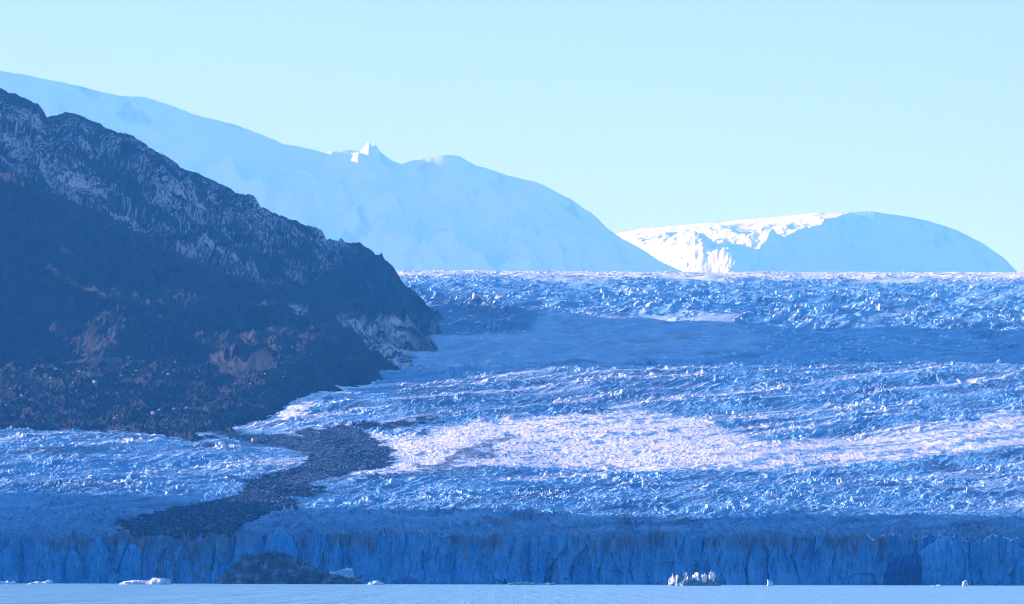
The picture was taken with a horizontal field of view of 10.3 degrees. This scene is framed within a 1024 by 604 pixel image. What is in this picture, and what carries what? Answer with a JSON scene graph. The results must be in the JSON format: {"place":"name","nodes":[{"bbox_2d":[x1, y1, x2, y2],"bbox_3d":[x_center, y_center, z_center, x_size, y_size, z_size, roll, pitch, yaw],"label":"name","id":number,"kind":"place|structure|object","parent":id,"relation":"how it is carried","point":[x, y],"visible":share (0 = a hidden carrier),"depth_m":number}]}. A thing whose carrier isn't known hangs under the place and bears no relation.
{"place":"outdoors","nodes":[
{"label":"outdoors","id":0,"kind":"place"},
{"bbox_2d":[0,347,329,441],"bbox_3d":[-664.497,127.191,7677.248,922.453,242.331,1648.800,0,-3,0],"label":"moraine slope","id":1,"kind":"structure","parent":0,"point":[226,402],"depth_m":7640.44},
{"bbox_2d":[0,166,400,396],"bbox_3d":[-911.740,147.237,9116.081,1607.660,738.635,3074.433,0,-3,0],"label":"mountain","id":2,"kind":"structure","parent":0,"point":[82,286],"depth_m":8516.84},
{"bbox_2d":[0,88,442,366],"bbox_3d":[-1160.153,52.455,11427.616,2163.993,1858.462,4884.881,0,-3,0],"label":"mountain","id":3,"kind":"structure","parent":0,"point":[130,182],"depth_m":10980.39},
{"bbox_2d":[0,70,682,271],"bbox_3d":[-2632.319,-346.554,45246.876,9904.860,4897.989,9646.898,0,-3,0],"label":"mountain","id":4,"kind":"structure","parent":0,"point":[448,212],"depth_m":45906.20},
{"bbox_2d":[0,269,1023,584],"bbox_3d":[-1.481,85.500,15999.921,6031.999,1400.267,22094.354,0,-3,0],"label":"glacier","id":5,"kind":"object","parent":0,"point":[618,427],"visible":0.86,"depth_m":6601.19},
{"bbox_2d":[0,583,1023,603],"bbox_3d":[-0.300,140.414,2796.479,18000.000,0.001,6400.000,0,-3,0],"label":"water","id":6,"kind":"structure","parent":0,"point":[119,593],"depth_m":1549.27},
{"bbox_2d":[0,581,15,583],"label":"iceberg","id":7,"kind":"object","parent":6,"relation":"on","point":[7,582],"visible":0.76,"depth_m":3943.26},
{"bbox_2d":[28,580,52,583],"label":"iceberg","id":8,"kind":"object","parent":6,"relation":"on","point":[44,582],"visible":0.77,"depth_m":3942.47},
{"bbox_2d":[120,577,170,584],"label":"iceberg","id":9,"kind":"object","parent":6,"relation":"on","point":[158,581],"visible":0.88,"depth_m":3941.29},
{"bbox_2d":[218,550,363,583],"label":"iceberg","id":10,"kind":"object","parent":6,"relation":"on","point":[269,567],"visible":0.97,"depth_m":4539.57},
{"bbox_2d":[330,567,354,577],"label":"iceberg","id":11,"kind":"object","parent":6,"relation":"on","point":[347,572],"visible":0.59,"depth_m":4591.97},
{"bbox_2d":[368,580,384,584],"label":"iceberg","id":12,"kind":"object","parent":6,"relation":"on","point":[375,582],"visible":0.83,"depth_m":3992.49},
{"bbox_2d":[386,577,426,583],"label":"iceberg","id":13,"kind":"object","parent":6,"relation":"on","point":[406,580],"visible":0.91,"depth_m":4788.13},
{"bbox_2d":[507,582,535,584],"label":"iceberg","id":14,"kind":"object","parent":6,"relation":"on","point":[521,583],"visible":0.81,"depth_m":4291.95},
{"bbox_2d":[538,582,555,584],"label":"iceberg","id":15,"kind":"object","parent":6,"relation":"on","point":[548,583],"visible":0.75,"depth_m":4292.03},
{"bbox_2d":[668,570,720,585],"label":"iceberg","id":16,"kind":"object","parent":6,"relation":"on","point":[710,579],"visible":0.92,"depth_m":3940.02},
{"bbox_2d":[767,580,772,585],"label":"iceberg","id":17,"kind":"object","parent":6,"relation":"on","point":[769,583],"visible":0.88,"depth_m":3943.86},
{"bbox_2d":[0,0,1023,271],"label":"sky","id":18,"kind":"structure","parent":0,"point":[640,114]},
{"bbox_2d":[616,211,1016,272],"bbox_3d":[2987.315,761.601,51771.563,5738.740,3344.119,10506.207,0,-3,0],"label":"mountain","id":19,"kind":"structure","parent":0,"point":[869,241],"depth_m":52645.23}
]}

